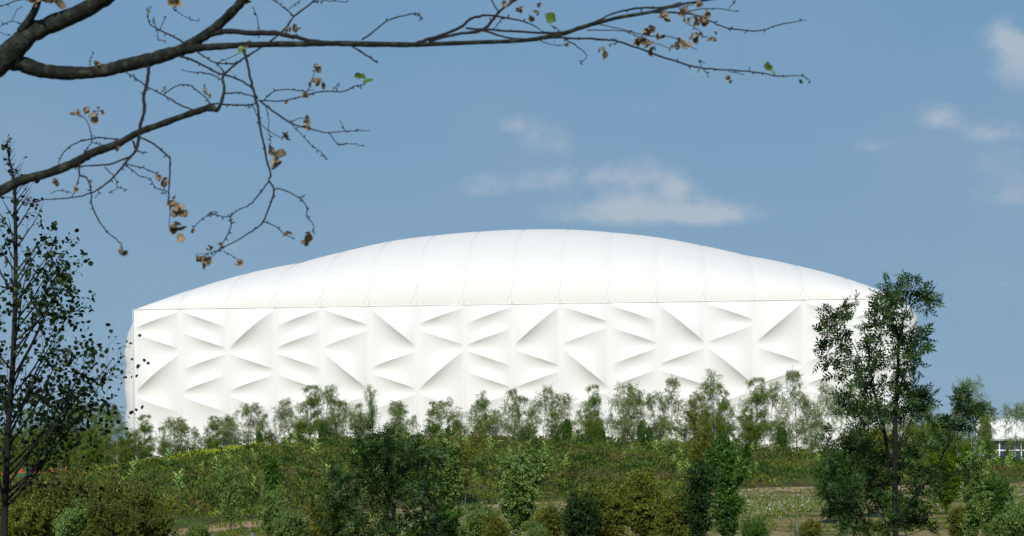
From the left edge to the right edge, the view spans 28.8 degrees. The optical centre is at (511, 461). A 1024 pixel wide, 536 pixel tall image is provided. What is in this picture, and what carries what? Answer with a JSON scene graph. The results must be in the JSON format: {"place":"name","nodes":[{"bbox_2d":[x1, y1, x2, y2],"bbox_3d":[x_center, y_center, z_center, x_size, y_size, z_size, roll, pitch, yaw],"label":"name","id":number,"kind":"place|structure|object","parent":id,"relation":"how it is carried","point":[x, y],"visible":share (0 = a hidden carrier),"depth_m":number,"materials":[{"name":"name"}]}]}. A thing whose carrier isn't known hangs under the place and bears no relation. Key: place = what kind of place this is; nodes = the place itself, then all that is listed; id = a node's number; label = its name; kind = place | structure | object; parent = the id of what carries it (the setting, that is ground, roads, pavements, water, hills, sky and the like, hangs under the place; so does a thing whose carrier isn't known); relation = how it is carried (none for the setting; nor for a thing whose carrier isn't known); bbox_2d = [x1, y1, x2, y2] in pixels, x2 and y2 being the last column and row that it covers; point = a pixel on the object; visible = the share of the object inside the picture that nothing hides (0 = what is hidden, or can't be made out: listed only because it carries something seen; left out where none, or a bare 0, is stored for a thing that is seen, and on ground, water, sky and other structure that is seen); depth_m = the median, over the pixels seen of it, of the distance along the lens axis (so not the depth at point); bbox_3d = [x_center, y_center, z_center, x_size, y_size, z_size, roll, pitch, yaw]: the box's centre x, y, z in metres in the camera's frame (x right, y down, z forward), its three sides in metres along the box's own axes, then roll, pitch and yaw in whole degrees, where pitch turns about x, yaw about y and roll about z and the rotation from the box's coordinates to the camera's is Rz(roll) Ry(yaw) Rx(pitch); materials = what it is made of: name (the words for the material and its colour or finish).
{"place":"outdoors","nodes":[
{"label":"outdoors","id":0,"kind":"place"},
{"bbox_2d":[83,441,264,475],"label":"crest grass","id":1,"kind":"structure","parent":0,"point":[233,447],"depth_m":113.16,"materials":[{"name":"green plant"}]},
{"bbox_2d":[0,0,1023,463],"label":"sky","id":2,"kind":"structure","parent":0,"point":[903,146],"materials":[{"name":"blue"}]},
{"bbox_2d":[28,438,1023,529],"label":"hill","id":3,"kind":"structure","parent":0,"point":[181,518],"depth_m":87.53,"materials":[{"name":"green plant"}]},
{"bbox_2d":[10,404,42,472],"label":"birch tree","id":4,"kind":"object","parent":3,"relation":"on","point":[25,434],"visible":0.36,"depth_m":115.56,"materials":[{"name":"green plant"}]},
{"bbox_2d":[27,416,65,471],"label":"birch tree","id":5,"kind":"object","parent":3,"relation":"on","point":[38,447],"visible":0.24,"depth_m":112.48,"materials":[{"name":"green plant"}]},
{"bbox_2d":[44,414,81,469],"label":"birch tree","id":6,"kind":"object","parent":3,"relation":"on","point":[70,462],"visible":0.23,"depth_m":116.55,"materials":[{"name":"green plant"}]},
{"bbox_2d":[59,391,99,464],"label":"birch tree","id":7,"kind":"object","parent":3,"relation":"on","point":[77,447],"visible":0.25,"depth_m":116.94,"materials":[{"name":"green plant"}]},
{"bbox_2d":[77,413,113,464],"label":"birch tree","id":8,"kind":"object","parent":3,"relation":"on","point":[98,456],"visible":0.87,"depth_m":115.72,"materials":[{"name":"green plant"}]},
{"bbox_2d":[85,401,122,462],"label":"birch tree","id":9,"kind":"object","parent":3,"relation":"on","point":[97,418],"visible":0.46,"depth_m":116.32,"materials":[{"name":"green plant"}]},
{"bbox_2d":[95,403,133,462],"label":"birch tree","id":10,"kind":"object","parent":3,"relation":"on","point":[119,437],"visible":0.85,"depth_m":114.69,"materials":[{"name":"green plant"}]},
{"bbox_2d":[128,414,158,457],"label":"birch tree","id":11,"kind":"object","parent":3,"relation":"on","point":[142,429],"visible":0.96,"depth_m":116.73,"materials":[{"name":"green plant"}]},
{"bbox_2d":[158,415,191,452],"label":"birch tree","id":12,"kind":"object","parent":3,"relation":"on","point":[173,423],"visible":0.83,"depth_m":119.96,"materials":[{"name":"green plant"}]},
{"bbox_2d":[202,416,222,449],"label":"birch tree","id":13,"kind":"object","parent":3,"relation":"on","point":[210,441],"visible":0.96,"depth_m":117.26,"materials":[{"name":"green plant"}]},
{"bbox_2d":[220,413,241,444],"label":"birch tree","id":14,"kind":"object","parent":3,"relation":"on","point":[234,425],"visible":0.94,"depth_m":118.81,"materials":[{"name":"green plant"}]},
{"bbox_2d":[230,402,264,443],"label":"birch tree","id":15,"kind":"object","parent":3,"relation":"on","point":[246,413],"visible":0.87,"depth_m":122.73,"materials":[{"name":"green plant"}]},
{"bbox_2d":[271,397,298,442],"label":"birch tree","id":16,"kind":"object","parent":3,"relation":"on","point":[282,405],"visible":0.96,"depth_m":121.35,"materials":[{"name":"green plant"}]},
{"bbox_2d":[293,384,324,442],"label":"birch tree","id":17,"kind":"object","parent":3,"relation":"on","point":[313,425],"visible":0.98,"depth_m":120.38,"materials":[{"name":"green plant"}]},
{"bbox_2d":[309,383,344,435],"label":"birch tree","id":18,"kind":"object","parent":3,"relation":"on","point":[327,394],"visible":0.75,"depth_m":122.97,"materials":[{"name":"green plant"}]},
{"bbox_2d":[332,398,358,435],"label":"birch tree","id":19,"kind":"object","parent":3,"relation":"on","point":[345,412],"visible":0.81,"depth_m":124.26,"materials":[{"name":"green plant"}]},
{"bbox_2d":[341,412,382,436],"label":"birch bush","id":20,"kind":"object","parent":3,"relation":"on","point":[353,428],"visible":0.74,"depth_m":121.32,"materials":[{"name":"green plant"}]},
{"bbox_2d":[363,384,381,432],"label":"dark sapling","id":21,"kind":"object","parent":3,"relation":"on","point":[371,411],"visible":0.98,"depth_m":120.98,"materials":[{"name":"green plant"}]},
{"bbox_2d":[386,399,408,435],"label":"birch tree","id":22,"kind":"object","parent":3,"relation":"on","point":[394,409],"visible":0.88,"depth_m":121.67,"materials":[{"name":"green plant"}]},
{"bbox_2d":[423,401,442,437],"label":"birch tree","id":23,"kind":"object","parent":3,"relation":"on","point":[432,412],"visible":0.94,"depth_m":122.14,"materials":[{"name":"green plant"}]},
{"bbox_2d":[432,397,466,434],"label":"birch tree","id":24,"kind":"object","parent":3,"relation":"on","point":[439,405],"visible":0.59,"depth_m":125.14,"materials":[{"name":"green plant"}]},
{"bbox_2d":[468,390,491,434],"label":"birch tree","id":25,"kind":"object","parent":3,"relation":"on","point":[482,402],"visible":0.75,"depth_m":122.81,"materials":[{"name":"green plant"}]},
{"bbox_2d":[481,414,518,435],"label":"birch bush","id":26,"kind":"object","parent":3,"relation":"on","point":[493,429],"visible":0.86,"depth_m":122.09,"materials":[{"name":"green plant"}]},
{"bbox_2d":[499,385,521,435],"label":"birch tree","id":27,"kind":"object","parent":3,"relation":"on","point":[513,405],"visible":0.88,"depth_m":126.45,"materials":[{"name":"green plant"}]},
{"bbox_2d":[0,427,1023,525],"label":"ground cover","id":28,"kind":"object","parent":3,"relation":"on","point":[272,447],"visible":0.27,"depth_m":97.95,"materials":[{"name":"green plant"}]},
{"bbox_2d":[16,433,1023,517],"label":"heather","id":29,"kind":"object","parent":3,"relation":"on","point":[493,478],"visible":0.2,"depth_m":97.72,"materials":[{"name":"green plant"}]},
{"bbox_2d":[504,394,538,440],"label":"birch tree","id":30,"kind":"object","parent":3,"relation":"on","point":[520,399],"visible":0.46,"depth_m":130.34,"materials":[{"name":"green plant"}]},
{"bbox_2d":[529,385,563,435],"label":"birch tree","id":31,"kind":"object","parent":3,"relation":"on","point":[546,391],"visible":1,"depth_m":122.80,"materials":[{"name":"green plant"}]},
{"bbox_2d":[546,392,577,436],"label":"birch tree","id":32,"kind":"object","parent":3,"relation":"on","point":[565,403],"visible":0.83,"depth_m":125.13,"materials":[{"name":"green plant"}]},
{"bbox_2d":[579,384,605,435],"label":"birch tree","id":33,"kind":"object","parent":3,"relation":"on","point":[595,424],"visible":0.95,"depth_m":125.95,"materials":[{"name":"green plant"}]},
{"bbox_2d":[603,414,637,438],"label":"birch bush","id":34,"kind":"object","parent":3,"relation":"on","point":[621,430],"visible":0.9,"depth_m":128.63,"materials":[{"name":"green plant"}]},
{"bbox_2d":[605,380,642,436],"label":"birch tree","id":35,"kind":"object","parent":3,"relation":"on","point":[617,404],"visible":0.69,"depth_m":130.78,"materials":[{"name":"green plant"}]},
{"bbox_2d":[622,388,654,437],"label":"birch tree","id":36,"kind":"object","parent":3,"relation":"on","point":[639,398],"visible":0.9,"depth_m":128.61,"materials":[{"name":"green plant"}]},
{"bbox_2d":[634,391,667,435],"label":"birch tree","id":37,"kind":"object","parent":3,"relation":"on","point":[658,398],"visible":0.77,"depth_m":130.11,"materials":[{"name":"green plant"}]},
{"bbox_2d":[656,376,686,439],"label":"birch tree","id":38,"kind":"object","parent":3,"relation":"on","point":[670,425],"visible":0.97,"depth_m":128.80,"materials":[{"name":"green plant"}]},
{"bbox_2d":[684,390,709,437],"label":"birch tree","id":39,"kind":"object","parent":3,"relation":"on","point":[692,406],"visible":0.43,"depth_m":132.68,"materials":[{"name":"green plant"}]},
{"bbox_2d":[695,368,733,439],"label":"birch tree","id":40,"kind":"object","parent":3,"relation":"on","point":[716,419],"visible":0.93,"depth_m":130.37,"materials":[{"name":"green plant"}]},
{"bbox_2d":[715,390,737,440],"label":"birch tree","id":41,"kind":"object","parent":3,"relation":"on","point":[733,429],"visible":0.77,"depth_m":131.03,"materials":[{"name":"green plant"}]},
{"bbox_2d":[734,376,772,445],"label":"birch tree","id":42,"kind":"object","parent":3,"relation":"on","point":[751,402],"visible":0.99,"depth_m":135.27,"materials":[{"name":"green plant"}]},
{"bbox_2d":[751,382,789,444],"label":"birch tree","id":43,"kind":"object","parent":3,"relation":"on","point":[774,394],"visible":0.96,"depth_m":135.09,"materials":[{"name":"green plant"}]},
{"bbox_2d":[775,365,813,445],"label":"birch tree","id":44,"kind":"object","parent":3,"relation":"on","point":[795,374],"visible":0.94,"depth_m":137.48,"materials":[{"name":"green plant"}]},
{"bbox_2d":[789,398,826,446],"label":"birch tree","id":45,"kind":"object","parent":3,"relation":"on","point":[811,413],"visible":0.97,"depth_m":137.16,"materials":[{"name":"green plant"}]},
{"bbox_2d":[804,381,847,449],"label":"birch tree","id":46,"kind":"object","parent":3,"relation":"on","point":[828,408],"visible":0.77,"depth_m":137.15,"materials":[{"name":"green plant"}]},
{"bbox_2d":[887,406,923,448],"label":"birch tree","id":47,"kind":"object","parent":3,"relation":"on","point":[912,427],"visible":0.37,"depth_m":143.59,"materials":[{"name":"green plant"}]},
{"bbox_2d":[910,394,941,453],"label":"birch tree","id":48,"kind":"object","parent":3,"relation":"on","point":[925,425],"visible":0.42,"depth_m":145.73,"materials":[{"name":"green plant"}]},
{"bbox_2d":[949,375,993,453],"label":"birch tree","id":49,"kind":"object","parent":3,"relation":"on","point":[978,400],"visible":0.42,"depth_m":145.74,"materials":[{"name":"green plant"}]},
{"bbox_2d":[975,401,1003,457],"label":"birch tree","id":50,"kind":"object","parent":3,"relation":"on","point":[986,437],"visible":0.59,"depth_m":150.35,"materials":[{"name":"green plant"}]},
{"bbox_2d":[994,400,1023,457],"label":"birch tree","id":51,"kind":"object","parent":3,"relation":"on","point":[1017,409],"visible":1,"depth_m":151.36,"materials":[{"name":"green plant"}]},
{"bbox_2d":[168,481,1023,535],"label":"ground","id":52,"kind":"structure","parent":0,"point":[784,532],"depth_m":59.15,"materials":[{"name":"green plant"}]},
{"bbox_2d":[0,488,55,535],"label":"shrub","id":53,"kind":"object","parent":52,"relation":"on","point":[36,519],"visible":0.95,"depth_m":37.82,"materials":[{"name":"green plant"}]},
{"bbox_2d":[8,458,85,535],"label":"brown shrub","id":54,"kind":"object","parent":52,"relation":"on","point":[59,495],"visible":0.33,"depth_m":39.87,"materials":[{"name":"green plant"}]},
{"bbox_2d":[51,494,96,535],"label":"willow sapling","id":55,"kind":"object","parent":52,"relation":"on","point":[64,525],"visible":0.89,"depth_m":36.80,"materials":[{"name":"green plant"}]},
{"bbox_2d":[0,135,149,535],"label":"alder tree","id":56,"kind":"object","parent":52,"relation":"on","point":[7,407],"visible":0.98,"depth_m":21.98,"materials":[{"name":"green plant"}]},
{"bbox_2d":[45,454,119,504],"bbox_3d":[-9.083,0.975,41.984,1.796,2.424,1.800,-1,0,-36],"label":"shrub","id":57,"kind":"object","parent":52,"relation":"on","point":[80,482],"visible":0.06,"depth_m":41.96,"materials":[{"name":"green plant"}]},
{"bbox_2d":[64,485,144,535],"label":"brown shrub","id":58,"kind":"object","parent":52,"relation":"on","point":[118,521],"visible":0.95,"depth_m":36.72,"materials":[{"name":"green plant"}]},
{"bbox_2d":[89,473,176,535],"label":"brown shrub","id":59,"kind":"object","parent":52,"relation":"on","point":[127,493],"visible":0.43,"depth_m":40.80,"materials":[{"name":"green plant"}]},
{"bbox_2d":[136,489,179,535],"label":"green shrub","id":60,"kind":"object","parent":52,"relation":"on","point":[158,530],"visible":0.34,"depth_m":42.74,"materials":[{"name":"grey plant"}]},
{"bbox_2d":[185,521,212,535],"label":"shrub","id":61,"kind":"object","parent":52,"relation":"on","point":[198,530],"visible":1,"depth_m":42.89,"materials":[{"name":"green plant"}]},
{"bbox_2d":[214,464,246,529],"bbox_3d":[-7.943,1.039,56.111,0.864,1.970,0.763,-1,0,-39],"label":"willow sapling","id":62,"kind":"object","parent":52,"relation":"on","point":[230,501],"visible":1,"depth_m":55.98,"materials":[{"name":"green plant"}]},
{"bbox_2d":[256,485,287,535],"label":"willow sapling","id":63,"kind":"object","parent":52,"relation":"on","point":[269,505],"visible":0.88,"depth_m":49.91,"materials":[{"name":"green plant"}]},
{"bbox_2d":[260,452,285,516],"bbox_3d":[-6.747,0.853,55.978,0.799,2.304,0.685,-1,0,32],"label":"green sapling","id":64,"kind":"object","parent":52,"relation":"on","point":[272,464],"visible":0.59,"depth_m":55.92,"materials":[{"name":"green plant"}]},
{"bbox_2d":[271,508,307,535],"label":"shrub","id":65,"kind":"object","parent":52,"relation":"on","point":[287,524],"visible":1,"depth_m":43.84,"materials":[{"name":"green plant"}]},
{"bbox_2d":[301,492,358,535],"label":"shrub","id":66,"kind":"object","parent":52,"relation":"on","point":[312,515],"visible":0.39,"depth_m":42.78,"materials":[{"name":"green plant"}]},
{"bbox_2d":[312,420,453,535],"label":"ash sapling","id":67,"kind":"object","parent":52,"relation":"on","point":[370,453],"visible":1,"depth_m":39.75,"materials":[{"name":"green plant"}]},
{"bbox_2d":[0,0,810,269],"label":"overhanging tree","id":68,"kind":"object","parent":52,"relation":"on","point":[16,46],"visible":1,"depth_m":8.59,"materials":[{"name":"brown plant"}]},
{"bbox_2d":[419,431,467,522],"bbox_3d":[-1.690,0.596,50.097,1.277,2.756,1.434,-1,0,24],"label":"willow sapling","id":69,"kind":"object","parent":52,"relation":"on","point":[451,487],"visible":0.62,"depth_m":49.77,"materials":[{"name":"green plant"}]},
{"bbox_2d":[424,501,464,535],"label":"shrub","id":70,"kind":"object","parent":52,"relation":"on","point":[453,516],"visible":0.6,"depth_m":42.86,"materials":[{"name":"green plant"}]},
{"bbox_2d":[428,411,497,505],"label":"yellow sapling","id":71,"kind":"object","parent":52,"relation":"on","point":[465,452],"visible":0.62,"depth_m":75.67,"materials":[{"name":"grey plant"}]},
{"bbox_2d":[461,500,496,535],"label":"shrub","id":72,"kind":"object","parent":52,"relation":"on","point":[476,515],"visible":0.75,"depth_m":45.83,"materials":[{"name":"green plant"}]},
{"bbox_2d":[481,512,516,535],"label":"shrub","id":73,"kind":"object","parent":52,"relation":"on","point":[491,526],"visible":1,"depth_m":42.90,"materials":[{"name":"green plant"}]},
{"bbox_2d":[494,441,555,535],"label":"willow sapling","id":74,"kind":"object","parent":52,"relation":"on","point":[521,478],"visible":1,"depth_m":47.90,"materials":[{"name":"green plant"}]},
{"bbox_2d":[522,519,548,535],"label":"shrub","id":75,"kind":"object","parent":52,"relation":"on","point":[535,529],"visible":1,"depth_m":42.93,"materials":[{"name":"green plant"}]},
{"bbox_2d":[529,498,566,535],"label":"shrub","id":76,"kind":"object","parent":52,"relation":"on","point":[550,516],"visible":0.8,"depth_m":45.80,"materials":[{"name":"green plant"}]},
{"bbox_2d":[557,486,607,535],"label":"dark shrub","id":77,"kind":"object","parent":52,"relation":"on","point":[579,518],"visible":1,"depth_m":43.80,"materials":[{"name":"green plant"}]},
{"bbox_2d":[560,473,643,535],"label":"olive shrub","id":78,"kind":"object","parent":52,"relation":"on","point":[616,504],"visible":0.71,"depth_m":44.76,"materials":[{"name":"green plant"}]},
{"bbox_2d":[621,465,671,535],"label":"olive shrub","id":79,"kind":"object","parent":52,"relation":"on","point":[641,491],"visible":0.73,"depth_m":45.64,"materials":[{"name":"green plant"}]},
{"bbox_2d":[645,479,691,535],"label":"shrub","id":80,"kind":"object","parent":52,"relation":"on","point":[668,523],"visible":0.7,"depth_m":43.81,"materials":[{"name":"green plant"}]},
{"bbox_2d":[670,458,724,535],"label":"dark sapling","id":81,"kind":"object","parent":52,"relation":"on","point":[700,485],"visible":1,"depth_m":40.87,"materials":[{"name":"green plant"}]},
{"bbox_2d":[677,404,717,477],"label":"yellow sapling","id":82,"kind":"object","parent":52,"relation":"on","point":[703,436],"visible":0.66,"depth_m":83.90,"materials":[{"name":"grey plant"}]},
{"bbox_2d":[396,480,1023,535],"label":"wildflower stems","id":83,"kind":"object","parent":52,"relation":"on","point":[807,503],"visible":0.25,"depth_m":64.88,"materials":[{"name":"green plant"}]},
{"bbox_2d":[400,485,1022,535],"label":"white wildflowers","id":84,"kind":"object","parent":52,"relation":"on","point":[708,510],"visible":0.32,"depth_m":63.06,"materials":[{"name":"green plant"}]},
{"bbox_2d":[703,430,756,535],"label":"green sapling","id":85,"kind":"object","parent":52,"relation":"on","point":[730,505],"visible":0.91,"depth_m":42.94,"materials":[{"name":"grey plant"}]},
{"bbox_2d":[740,513,771,535],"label":"shrub","id":86,"kind":"object","parent":52,"relation":"on","point":[755,528],"visible":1,"depth_m":41.89,"materials":[{"name":"green plant"}]},
{"bbox_2d":[792,515,823,535],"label":"shrub","id":87,"kind":"object","parent":52,"relation":"on","point":[814,528],"visible":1,"depth_m":41.91,"materials":[{"name":"green plant"}]},
{"bbox_2d":[808,446,865,522],"bbox_3d":[9.184,0.661,56.026,1.532,2.268,1.664,-1,0,-39],"label":"green shrub","id":88,"kind":"object","parent":52,"relation":"on","point":[842,471],"visible":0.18,"depth_m":55.74,"materials":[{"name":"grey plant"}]},
{"bbox_2d":[854,424,906,517],"bbox_3d":[11.101,0.304,60.159,1.862,2.938,1.894,-1,0,27],"label":"olive shrub","id":89,"kind":"object","parent":52,"relation":"on","point":[874,434],"visible":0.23,"depth_m":59.85,"materials":[{"name":"green plant"}]},
{"bbox_2d":[879,490,920,525],"bbox_3d":[10.481,1.256,53.912,1.197,1.093,0.842,-1,0,23],"label":"green shrub","id":90,"kind":"object","parent":52,"relation":"on","point":[888,503],"visible":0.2,"depth_m":53.89,"materials":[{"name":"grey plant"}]},
{"bbox_2d":[810,269,998,535],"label":"ash tree","id":91,"kind":"object","parent":52,"relation":"on","point":[865,450],"visible":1,"depth_m":23.82,"materials":[{"name":"green plant"}]},
{"bbox_2d":[921,437,981,514],"bbox_3d":[13.657,0.476,61.983,1.820,2.491,1.720,-1,0,0],"label":"green shrub","id":92,"kind":"object","parent":52,"relation":"on","point":[949,495],"visible":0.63,"depth_m":61.86,"materials":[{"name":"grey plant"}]},
{"bbox_2d":[943,501,967,535],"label":"shrub","id":93,"kind":"object","parent":52,"relation":"on","point":[955,518],"visible":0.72,"depth_m":44.86,"materials":[{"name":"green plant"}]},
{"bbox_2d":[954,440,994,535],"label":"willow sapling","id":94,"kind":"object","parent":52,"relation":"on","point":[975,501],"visible":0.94,"depth_m":41.80,"materials":[{"name":"green leaf"},{"name":"grey bark"}]},
{"bbox_2d":[965,471,1020,525],"bbox_3d":[12.525,1.003,52.114,1.325,1.661,1.367,-1,0,-27],"label":"shrub","id":95,"kind":"object","parent":52,"relation":"on","point":[1000,490],"visible":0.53,"depth_m":51.82,"materials":[{"name":"green plant"}]},
{"bbox_2d":[981,514,1005,535],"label":"shrub","id":96,"kind":"object","parent":52,"relation":"on","point":[992,529],"visible":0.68,"depth_m":41.93,"materials":[{"name":"green plant"}]},
{"bbox_2d":[993,497,1023,535],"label":"willow sapling","id":97,"kind":"object","parent":52,"relation":"on","point":[1012,521],"visible":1,"depth_m":39.87,"materials":[{"name":"green plant"}]},
{"bbox_2d":[170,483,1023,534],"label":"path","id":98,"kind":"structure","parent":0,"point":[249,524],"depth_m":75.60,"materials":[{"name":"soil"}]},
{"bbox_2d":[976,415,1023,459],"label":"pavilion","id":99,"kind":"structure","parent":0,"point":[998,438],"depth_m":254.83,"materials":[{"name":"white glass"}]},
{"label":"ground","id":100,"kind":"structure","parent":0,"visible":0},
{"bbox_2d":[124,229,917,459],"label":"arena","id":101,"kind":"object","parent":100,"relation":"on","point":[416,325],"visible":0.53,"depth_m":300.86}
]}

